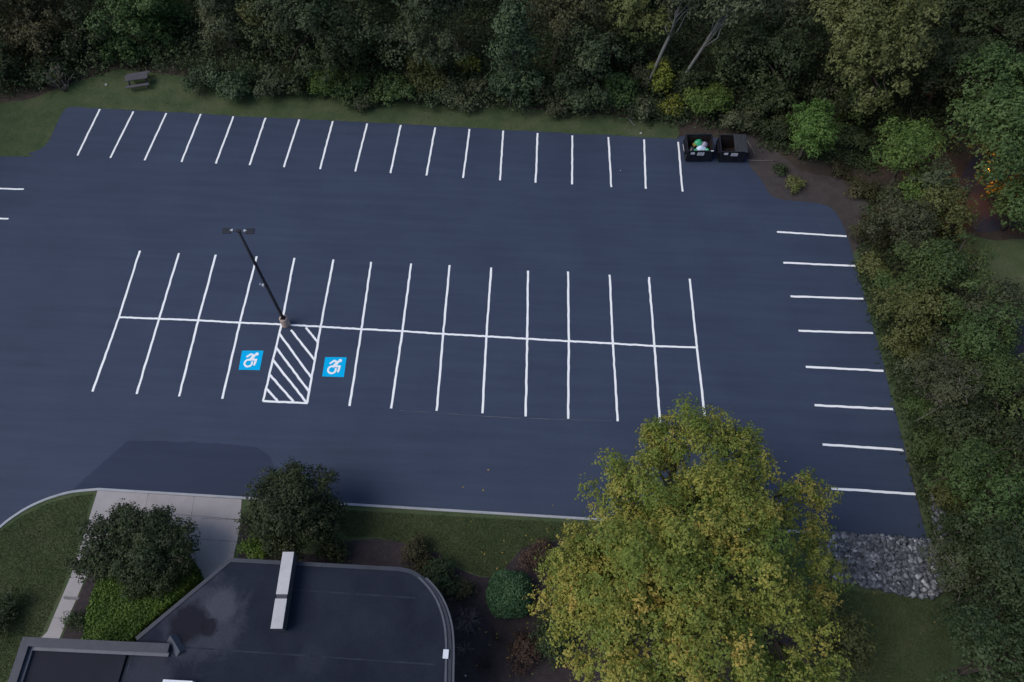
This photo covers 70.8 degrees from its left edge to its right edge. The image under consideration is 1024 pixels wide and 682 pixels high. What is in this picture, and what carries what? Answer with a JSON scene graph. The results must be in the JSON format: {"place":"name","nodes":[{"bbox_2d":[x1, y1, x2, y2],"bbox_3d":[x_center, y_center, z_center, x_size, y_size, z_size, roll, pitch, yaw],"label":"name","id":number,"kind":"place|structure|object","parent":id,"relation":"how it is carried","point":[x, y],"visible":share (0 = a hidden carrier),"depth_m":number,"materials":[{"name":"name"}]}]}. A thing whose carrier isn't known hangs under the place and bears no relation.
{"place":"outdoors","nodes":[
{"label":"outdoors","id":0,"kind":"place"},
{"bbox_2d":[41,491,241,637],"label":"path","id":1,"kind":"structure","parent":0,"point":[213,518],"depth_m":41.11,"materials":[{"name":"grey concrete"}]},
{"bbox_2d":[8,552,454,681],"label":"building","id":2,"kind":"structure","parent":0,"point":[288,617],"depth_m":34.24,"materials":[{"name":"metal"}]},
{"bbox_2d":[0,69,987,681],"bbox_3d":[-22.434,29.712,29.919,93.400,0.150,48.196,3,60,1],"label":"lawn","id":3,"kind":"structure","parent":0,"point":[955,662],"depth_m":40.05,"materials":[{"name":"green plant"}]},
{"bbox_2d":[0,587,26,638],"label":"shrub","id":4,"kind":"object","parent":3,"relation":"on","point":[7,605],"visible":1,"depth_m":37.96,"materials":[{"name":"green plant"}]},
{"bbox_2d":[62,525,195,638],"bbox_3d":[-20.404,13.140,39.486,6.368,0.001,6.352,3,60,1],"label":"hedge bed","id":5,"kind":"object","parent":3,"relation":"on","point":[82,602],"visible":0.14,"depth_m":38.85,"materials":[{"name":"soil"}]},
{"bbox_2d":[64,498,200,603],"bbox_3d":[-20.083,11.191,38.503,7.286,4.190,5.416,3,60,1],"label":"ornamental tree","id":6,"kind":"object","parent":5,"relation":"on","point":[145,558],"visible":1,"depth_m":37.65,"materials":[{"name":"green plant"}]},
{"bbox_2d":[81,537,203,641],"bbox_3d":[-19.512,13.323,38.480,5.438,1.849,5.617,3,60,1],"label":"hedge","id":7,"kind":"object","parent":5,"relation":"on","point":[97,618],"visible":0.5,"depth_m":37.52,"materials":[{"name":"green plant"}]},
{"bbox_2d":[234,456,348,561],"bbox_3d":[-11.950,9.289,39.005,6.020,5.320,5.832,3,60,1],"label":"ornamental tree","id":8,"kind":"object","parent":3,"relation":"on","point":[292,513],"visible":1,"depth_m":38.19,"materials":[{"name":"green plant"}]},
{"bbox_2d":[238,514,797,681],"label":"planting bed","id":9,"kind":"object","parent":3,"relation":"on","point":[377,552],"visible":0.26,"depth_m":38.34,"materials":[{"name":"brown soil"}]},
{"bbox_2d":[236,531,269,559],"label":"shrub","id":10,"kind":"object","parent":9,"relation":"on","point":[255,549],"visible":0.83,"depth_m":39.78,"materials":[{"name":"green plant"}]},
{"bbox_2d":[313,536,353,563],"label":"shrub","id":11,"kind":"object","parent":9,"relation":"on","point":[338,551],"visible":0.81,"depth_m":39.60,"materials":[{"name":"green plant"}]},
{"bbox_2d":[400,531,437,574],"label":"shrub","id":12,"kind":"object","parent":9,"relation":"on","point":[415,548],"visible":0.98,"depth_m":39.36,"materials":[{"name":"green plant"}]},
{"bbox_2d":[418,551,460,599],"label":"shrub","id":13,"kind":"object","parent":9,"relation":"on","point":[443,567],"visible":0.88,"depth_m":38.77,"materials":[{"name":"green plant"}]},
{"bbox_2d":[486,569,532,618],"bbox_3d":[-0.161,13.402,38.318,2.591,2.105,2.587,3,60,1],"label":"clipped bush","id":14,"kind":"object","parent":9,"relation":"on","point":[494,591],"visible":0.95,"depth_m":37.79,"materials":[{"name":"green plant"}]},
{"bbox_2d":[502,629,544,679],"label":"shrub","id":15,"kind":"object","parent":9,"relation":"on","point":[523,647],"visible":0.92,"depth_m":37.14,"materials":[{"name":"brown plant"}]},
{"bbox_2d":[512,537,555,575],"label":"shrub","id":16,"kind":"object","parent":9,"relation":"on","point":[532,553],"visible":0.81,"depth_m":39.54,"materials":[{"name":"brown plant"}]},
{"bbox_2d":[528,602,579,670],"bbox_3d":[2.126,15.259,37.455,2.695,1.895,3.008,-39,67,-20],"label":"shrub","id":17,"kind":"object","parent":9,"relation":"on","point":[545,643],"visible":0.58,"depth_m":37.00,"materials":[{"name":"green plant"}]},
{"bbox_2d":[522,390,855,681],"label":"maple tree","id":18,"kind":"object","parent":9,"relation":"on","point":[634,563],"visible":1,"depth_m":29.56,"materials":[{"name":"green plant"}]},
{"bbox_2d":[797,571,886,681],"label":"deciduous tree","id":19,"kind":"object","parent":3,"relation":"on","point":[849,644],"visible":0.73,"depth_m":34.73,"materials":[{"name":"green plant"}]},
{"bbox_2d":[0,0,1023,544],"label":"ground","id":20,"kind":"structure","parent":0,"point":[960,162],"depth_m":58.97,"materials":[{"name":"brown soil"}]},
{"bbox_2d":[0,37,38,80],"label":"deciduous tree","id":21,"kind":"object","parent":20,"relation":"on","point":[4,60],"visible":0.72,"depth_m":58.64,"materials":[{"name":"green plant"}]},
{"bbox_2d":[0,0,84,62],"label":"deciduous tree","id":22,"kind":"object","parent":20,"relation":"on","point":[34,33],"visible":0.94,"depth_m":58.26,"materials":[{"name":"green plant"}]},
{"bbox_2d":[24,56,76,89],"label":"shrub","id":23,"kind":"object","parent":20,"relation":"on","point":[33,70],"visible":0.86,"depth_m":58.58,"materials":[{"name":"green plant"}]},
{"bbox_2d":[37,0,116,70],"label":"deciduous tree","id":24,"kind":"object","parent":20,"relation":"on","point":[75,46],"visible":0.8,"depth_m":58.74,"materials":[{"name":"green plant"}]},
{"bbox_2d":[79,0,195,72],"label":"deciduous tree","id":25,"kind":"object","parent":20,"relation":"on","point":[147,14],"visible":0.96,"depth_m":59.37,"materials":[{"name":"green plant"}]},
{"bbox_2d":[191,0,271,61],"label":"conifer tree","id":26,"kind":"object","parent":20,"relation":"on","point":[225,20],"visible":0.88,"depth_m":57.70,"materials":[{"name":"green plant"}]},
{"bbox_2d":[228,0,387,86],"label":"deciduous tree","id":27,"kind":"object","parent":20,"relation":"on","point":[288,14],"visible":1,"depth_m":54.65,"materials":[{"name":"green plant"}]},
{"bbox_2d":[304,61,342,96],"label":"shrub","id":28,"kind":"object","parent":20,"relation":"on","point":[320,86],"visible":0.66,"depth_m":57.93,"materials":[{"name":"green plant"}]},
{"bbox_2d":[0,68,679,156],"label":"lawn verge","id":29,"kind":"structure","parent":20,"relation":"on","point":[25,136],"depth_m":58.05,"materials":[{"name":"green plant"}]},
{"bbox_2d":[179,57,233,96],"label":"shrub","id":30,"kind":"object","parent":29,"relation":"on","point":[206,70],"visible":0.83,"depth_m":58.19,"materials":[{"name":"green plant"}]},
{"bbox_2d":[203,59,263,103],"bbox_3d":[-22.016,-21.139,58.342,4.927,2.298,3.966,-35,66,-19],"label":"shrub","id":31,"kind":"object","parent":29,"relation":"on","point":[236,87],"visible":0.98,"depth_m":57.70,"materials":[{"name":"green plant"}]},
{"bbox_2d":[251,63,291,100],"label":"shrub","id":32,"kind":"object","parent":29,"relation":"on","point":[268,80],"visible":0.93,"depth_m":57.88,"materials":[{"name":"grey plant"}]},
{"bbox_2d":[274,68,311,96],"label":"shrub","id":33,"kind":"object","parent":29,"relation":"on","point":[292,78],"visible":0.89,"depth_m":57.70,"materials":[{"name":"green plant"}]},
{"bbox_2d":[327,70,369,109],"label":"shrub","id":34,"kind":"object","parent":29,"relation":"on","point":[340,85],"visible":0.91,"depth_m":57.62,"materials":[{"name":"green plant"}]},
{"bbox_2d":[345,10,418,67],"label":"deciduous tree","id":35,"kind":"object","parent":20,"relation":"on","point":[376,45],"visible":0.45,"depth_m":58.70,"materials":[{"name":"green plant"}]},
{"bbox_2d":[367,69,417,106],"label":"shrub","id":36,"kind":"object","parent":20,"relation":"on","point":[395,91],"visible":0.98,"depth_m":57.31,"materials":[{"name":"green plant"}]},
{"bbox_2d":[0,488,821,533],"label":"kerb","id":37,"kind":"structure","parent":20,"relation":"on","point":[241,497],"depth_m":41.56,"materials":[{"name":"concrete"}]},
{"bbox_2d":[402,49,449,95],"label":"shrub","id":38,"kind":"object","parent":20,"relation":"on","point":[419,75],"visible":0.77,"depth_m":57.41,"materials":[{"name":"green plant"}]},
{"bbox_2d":[379,0,484,71],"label":"deciduous tree","id":39,"kind":"object","parent":20,"relation":"on","point":[432,10],"visible":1,"depth_m":55.12,"materials":[{"name":"green plant"}]},
{"bbox_2d":[0,107,925,537],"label":"parking lot","id":40,"kind":"structure","parent":20,"relation":"on","point":[534,321],"depth_m":48.24,"materials":[{"name":"grey asphalt"}]},
{"bbox_2d":[222,228,290,327],"bbox_3d":[-15.002,-3.582,43.642,1.780,9.874,0.599,3,60,1],"label":"lamp post","id":41,"kind":"object","parent":40,"relation":"on","point":[284,321],"visible":1,"depth_m":42.61,"materials":[{"name":"metal"}]},
{"bbox_2d":[683,133,714,160],"bbox_3d":[14.255,-14.935,55.112,2.295,1.392,1.916,0,60,0],"label":"dumpster","id":42,"kind":"object","parent":40,"relation":"on","point":[695,155],"visible":0.94,"depth_m":54.88,"materials":[{"name":"black paint"}]},
{"bbox_2d":[716,134,748,161],"bbox_3d":[16.823,-14.884,55.090,2.345,1.395,1.916,1,60,0],"label":"dumpster","id":43,"kind":"object","parent":40,"relation":"on","point":[731,147],"visible":1,"depth_m":54.78,"materials":[{"name":"black paint"}]},
{"bbox_2d":[440,72,492,117],"bbox_3d":[-3.748,-20.163,57.924,4.123,2.137,4.268,29,64,15],"label":"shrub","id":44,"kind":"object","parent":20,"relation":"on","point":[458,102],"visible":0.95,"depth_m":57.44,"materials":[{"name":"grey plant"}]},
{"bbox_2d":[0,0,1023,681],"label":"undergrowth","id":45,"kind":"object","parent":20,"relation":"on","point":[840,152],"visible":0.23,"depth_m":59.10,"materials":[{"name":"green plant"}]},
{"bbox_2d":[482,0,546,113],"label":"aspen tree","id":46,"kind":"object","parent":20,"relation":"on","point":[511,20],"visible":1,"depth_m":54.69,"materials":[{"name":"green plant"}]},
{"bbox_2d":[532,79,571,118],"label":"shrub","id":47,"kind":"object","parent":20,"relation":"on","point":[554,105],"visible":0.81,"depth_m":57.13,"materials":[{"name":"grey plant"}]},
{"bbox_2d":[515,0,609,73],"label":"deciduous tree","id":48,"kind":"object","parent":20,"relation":"on","point":[561,24],"visible":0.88,"depth_m":53.74,"materials":[{"name":"green plant"}]},
{"bbox_2d":[551,73,601,112],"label":"shrub","id":49,"kind":"object","parent":20,"relation":"on","point":[576,100],"visible":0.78,"depth_m":56.66,"materials":[{"name":"green plant"}]},
{"bbox_2d":[545,20,627,110],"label":"deciduous tree","id":50,"kind":"object","parent":20,"relation":"on","point":[592,47],"visible":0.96,"depth_m":55.35,"materials":[{"name":"green plant"}]},
{"bbox_2d":[598,68,639,108],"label":"shrub","id":51,"kind":"object","parent":20,"relation":"on","point":[620,86],"visible":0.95,"depth_m":56.84,"materials":[{"name":"green plant"}]},
{"bbox_2d":[598,0,682,68],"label":"deciduous tree","id":52,"kind":"object","parent":20,"relation":"on","point":[634,8],"visible":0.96,"depth_m":55.31,"materials":[{"name":"green plant"}]},
{"bbox_2d":[622,90,661,121],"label":"shrub","id":53,"kind":"object","parent":20,"relation":"on","point":[643,110],"visible":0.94,"depth_m":56.88,"materials":[{"name":"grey plant"}]},
{"bbox_2d":[607,15,690,74],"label":"deciduous tree","id":54,"kind":"object","parent":20,"relation":"on","point":[634,52],"visible":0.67,"depth_m":57.86,"materials":[{"name":"green plant"}]},
{"bbox_2d":[626,53,671,89],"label":"shrub","id":55,"kind":"object","parent":20,"relation":"on","point":[641,73],"visible":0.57,"depth_m":57.90,"materials":[{"name":"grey plant"}]},
{"bbox_2d":[644,54,675,96],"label":"shrub","id":56,"kind":"object","parent":20,"relation":"on","point":[658,81],"visible":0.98,"depth_m":57.03,"materials":[{"name":"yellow plant"}]},
{"bbox_2d":[643,0,712,95],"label":"birch tree","id":57,"kind":"object","parent":20,"relation":"on","point":[676,3],"visible":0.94,"depth_m":53.54,"materials":[{"name":"green plant"}]},
{"bbox_2d":[668,61,714,100],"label":"shrub","id":58,"kind":"object","parent":20,"relation":"on","point":[697,75],"visible":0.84,"depth_m":57.17,"materials":[{"name":"green plant"}]},
{"bbox_2d":[678,80,734,117],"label":"shrub","id":59,"kind":"object","parent":20,"relation":"on","point":[712,96],"visible":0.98,"depth_m":56.25,"materials":[{"name":"green plant"}]},
{"bbox_2d":[671,0,776,95],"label":"birch tree","id":60,"kind":"object","parent":20,"relation":"on","point":[717,9],"visible":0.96,"depth_m":51.97,"materials":[{"name":"green plant"}]},
{"bbox_2d":[719,105,762,135],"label":"shrub","id":61,"kind":"object","parent":20,"relation":"on","point":[739,119],"visible":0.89,"depth_m":55.99,"materials":[{"name":"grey plant"}]},
{"bbox_2d":[702,6,827,113],"bbox_3d":[19.230,-22.749,56.326,8.716,7.904,10.210,3,60,1],"label":"deciduous tree","id":62,"kind":"object","parent":20,"relation":"on","point":[788,47],"visible":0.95,"depth_m":54.78,"materials":[{"name":"green plant"}]},
{"bbox_2d":[738,79,797,117],"bbox_3d":[20.428,-18.934,56.916,4.406,2.792,3.460,-26,63,-15],"label":"shrub","id":63,"kind":"object","parent":20,"relation":"on","point":[764,107],"visible":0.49,"depth_m":56.28,"materials":[{"name":"green plant"}]},
{"bbox_2d":[755,110,797,141],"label":"shrub","id":64,"kind":"object","parent":20,"relation":"on","point":[781,129],"visible":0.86,"depth_m":55.84,"materials":[{"name":"green plant"}]},
{"bbox_2d":[727,0,834,61],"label":"deciduous tree","id":65,"kind":"object","parent":20,"relation":"on","point":[791,7],"visible":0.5,"depth_m":54.87,"materials":[{"name":"green plant"}]},
{"bbox_2d":[783,97,843,159],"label":"tree","id":66,"kind":"object","parent":20,"relation":"on","point":[814,126],"visible":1,"depth_m":52.05,"materials":[{"name":"green plant"}]},
{"bbox_2d":[784,55,879,117],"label":"deciduous tree","id":67,"kind":"object","parent":20,"relation":"on","point":[818,87],"visible":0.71,"depth_m":55.72,"materials":[{"name":"green plant"}]},
{"bbox_2d":[834,121,873,154],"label":"shrub","id":68,"kind":"object","parent":20,"relation":"on","point":[852,138],"visible":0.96,"depth_m":55.12,"materials":[{"name":"green plant"}]},
{"bbox_2d":[809,61,909,140],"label":"deciduous tree","id":69,"kind":"object","parent":20,"relation":"on","point":[850,115],"visible":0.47,"depth_m":55.30,"materials":[{"name":"green plant"}]},
{"bbox_2d":[848,210,895,250],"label":"shrub","id":70,"kind":"object","parent":20,"relation":"on","point":[856,232],"visible":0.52,"depth_m":50.94,"materials":[{"name":"green plant"}]},
{"bbox_2d":[856,246,897,283],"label":"shrub","id":71,"kind":"object","parent":20,"relation":"on","point":[870,265],"visible":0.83,"depth_m":49.54,"materials":[{"name":"green plant"}]},
{"bbox_2d":[807,0,952,114],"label":"deciduous tree","id":72,"kind":"object","parent":20,"relation":"on","point":[859,19],"visible":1,"depth_m":49.63,"materials":[{"name":"green plant"}]},
{"bbox_2d":[853,241,944,550],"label":"verge","id":73,"kind":"structure","parent":20,"relation":"on","point":[902,427],"depth_m":44.72,"materials":[{"name":"green plant"}]},
{"bbox_2d":[858,177,946,258],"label":"deciduous tree","id":74,"kind":"object","parent":20,"relation":"on","point":[905,217],"visible":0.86,"depth_m":48.48,"materials":[{"name":"green plant"}]},
{"bbox_2d":[880,328,926,360],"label":"shrub","id":75,"kind":"object","parent":20,"relation":"on","point":[901,350],"visible":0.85,"depth_m":46.27,"materials":[{"name":"green plant"}]},
{"bbox_2d":[851,274,962,347],"bbox_3d":[25.455,-1.708,46.121,4.928,4.295,5.130,-23,62,-13],"label":"deciduous tree","id":76,"kind":"object","parent":20,"relation":"on","point":[913,308],"visible":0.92,"depth_m":45.31,"materials":[{"name":"green plant"}]},
{"bbox_2d":[864,110,954,216],"bbox_3d":[27.835,-12.349,51.012,6.023,6.613,7.511,3,60,1],"label":"deciduous tree","id":77,"kind":"object","parent":20,"relation":"on","point":[916,140],"visible":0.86,"depth_m":49.77,"materials":[{"name":"green plant"}]},
{"bbox_2d":[893,348,934,385],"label":"shrub","id":78,"kind":"object","parent":20,"relation":"on","point":[914,365],"visible":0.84,"depth_m":45.56,"materials":[{"name":"green plant"}]},
{"bbox_2d":[897,395,940,424],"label":"shrub","id":79,"kind":"object","parent":20,"relation":"on","point":[922,406],"visible":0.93,"depth_m":44.25,"materials":[{"name":"green plant"}]},
{"bbox_2d":[904,425,958,468],"bbox_3d":[25.257,6.155,42.670,3.432,2.184,2.838,3,60,1],"label":"shrub","id":80,"kind":"object","parent":20,"relation":"on","point":[932,442],"visible":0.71,"depth_m":42.60,"materials":[{"name":"green plant"}]},
{"bbox_2d":[899,181,984,242],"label":"deciduous tree","id":81,"kind":"object","parent":20,"relation":"on","point":[943,202],"visible":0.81,"depth_m":48.48,"materials":[{"name":"green plant"}]},
{"bbox_2d":[909,154,976,203],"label":"deciduous tree","id":82,"kind":"object","parent":20,"relation":"on","point":[942,178],"visible":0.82,"depth_m":49.24,"materials":[{"name":"green plant"}]},
{"bbox_2d":[885,19,1002,109],"bbox_3d":[33.216,-20.848,55.974,7.937,6.673,7.737,38,67,20],"label":"deciduous tree","id":83,"kind":"object","parent":20,"relation":"on","point":[941,70],"visible":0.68,"depth_m":54.04,"materials":[{"name":"green plant"}]},
{"bbox_2d":[890,229,1003,325],"bbox_3d":[27.468,-3.580,46.386,6.648,5.760,6.963,3,60,1],"label":"deciduous tree","id":84,"kind":"object","parent":20,"relation":"on","point":[946,266],"visible":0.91,"depth_m":45.17,"materials":[{"name":"green plant"}]},
{"bbox_2d":[921,475,972,519],"bbox_3d":[25.157,9.012,41.423,2.554,1.461,2.752,-27,63,-15],"label":"shrub","id":85,"kind":"object","parent":20,"relation":"on","point":[940,494],"visible":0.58,"depth_m":41.31,"materials":[{"name":"green plant"}]},
{"bbox_2d":[912,324,1000,428],"bbox_3d":[26.125,1.755,42.952,5.925,6.292,7.868,3,60,1],"label":"deciduous tree","id":86,"kind":"object","parent":20,"relation":"on","point":[952,390],"visible":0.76,"depth_m":41.87,"materials":[{"name":"green plant"}]},
{"bbox_2d":[915,529,999,614],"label":"deciduous tree","id":87,"kind":"object","parent":20,"relation":"on","point":[950,570],"visible":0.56,"depth_m":37.25,"materials":[{"name":"green plant"}]},
{"bbox_2d":[938,502,977,544],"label":"shrub","id":88,"kind":"object","parent":20,"relation":"on","point":[948,525],"visible":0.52,"depth_m":40.48,"materials":[{"name":"green plant"}]},
{"bbox_2d":[922,424,1023,512],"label":"deciduous tree","id":89,"kind":"object","parent":20,"relation":"on","point":[962,460],"visible":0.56,"depth_m":39.00,"materials":[{"name":"green plant"}]},
{"bbox_2d":[923,585,1023,681],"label":"deciduous tree","id":90,"kind":"object","parent":20,"relation":"on","point":[997,628],"visible":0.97,"depth_m":33.78,"materials":[{"name":"green plant"}]},
{"bbox_2d":[927,384,1023,490],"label":"deciduous tree","id":91,"kind":"object","parent":20,"relation":"on","point":[1016,432],"visible":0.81,"depth_m":39.87,"materials":[{"name":"green plant"}]},
{"bbox_2d":[932,511,1023,659],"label":"deciduous tree","id":92,"kind":"object","parent":20,"relation":"on","point":[1013,591],"visible":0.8,"depth_m":34.77,"materials":[{"name":"green plant"}]},
{"bbox_2d":[936,297,1023,363],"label":"deciduous tree","id":93,"kind":"object","parent":20,"relation":"on","point":[972,338],"visible":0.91,"depth_m":42.69,"materials":[{"name":"green plant"}]},
{"bbox_2d":[937,486,1023,615],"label":"deciduous tree","id":94,"kind":"object","parent":20,"relation":"on","point":[976,536],"visible":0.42,"depth_m":36.80,"materials":[{"name":"green plant"}]},
{"bbox_2d":[939,0,1023,83],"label":"deciduous tree","id":95,"kind":"object","parent":20,"relation":"on","point":[1011,21],"visible":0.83,"depth_m":56.18,"materials":[{"name":"green plant"}]},
{"bbox_2d":[940,437,1023,536],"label":"deciduous tree","id":96,"kind":"object","parent":20,"relation":"on","point":[1006,484],"visible":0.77,"depth_m":38.61,"materials":[{"name":"green plant"}]},
{"bbox_2d":[940,350,1023,453],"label":"deciduous tree","id":97,"kind":"object","parent":20,"relation":"on","point":[1002,373],"visible":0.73,"depth_m":40.94,"materials":[{"name":"green plant"}]},
{"bbox_2d":[942,37,1023,193],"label":"deciduous tree","id":98,"kind":"object","parent":20,"relation":"on","point":[995,112],"visible":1,"depth_m":49.69,"materials":[{"name":"green plant"}]},
{"bbox_2d":[948,274,1023,360],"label":"deciduous tree","id":99,"kind":"object","parent":20,"relation":"on","point":[1009,294],"visible":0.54,"depth_m":44.25,"materials":[{"name":"green plant"}]},
{"bbox_2d":[952,229,1023,389],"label":"clearing","id":100,"kind":"structure","parent":20,"relation":"on","point":[1008,262],"depth_m":50.87,"materials":[{"name":"green plant"}]},
{"bbox_2d":[980,178,1023,237],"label":"deciduous tree","id":101,"kind":"object","parent":20,"relation":"on","point":[1015,206],"visible":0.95,"depth_m":49.67,"materials":[{"name":"green plant"}]},
{"bbox_2d":[746,134,871,252],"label":"bare soil","id":102,"kind":"structure","parent":0,"point":[828,191],"depth_m":54.08,"materials":[{"name":"brown soil"}]},
{"bbox_2d":[843,174,882,204],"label":"shrub","id":103,"kind":"object","parent":102,"relation":"on","point":[858,187],"visible":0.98,"depth_m":53.08,"materials":[{"name":"green plant"}]},
{"bbox_2d":[957,155,1023,231],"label":"bare soil","id":104,"kind":"structure","parent":0,"point":[989,223],"depth_m":53.46,"materials":[{"name":"soil"}]},
{"label":"gravel bed","id":105,"kind":"structure","parent":0,"visible":0},
{"bbox_2d":[808,530,948,600],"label":"riprap gravel","id":106,"kind":"structure","parent":105,"relation":"on","point":[897,564],"depth_m":39.81,"materials":[{"name":"grey gravel"}]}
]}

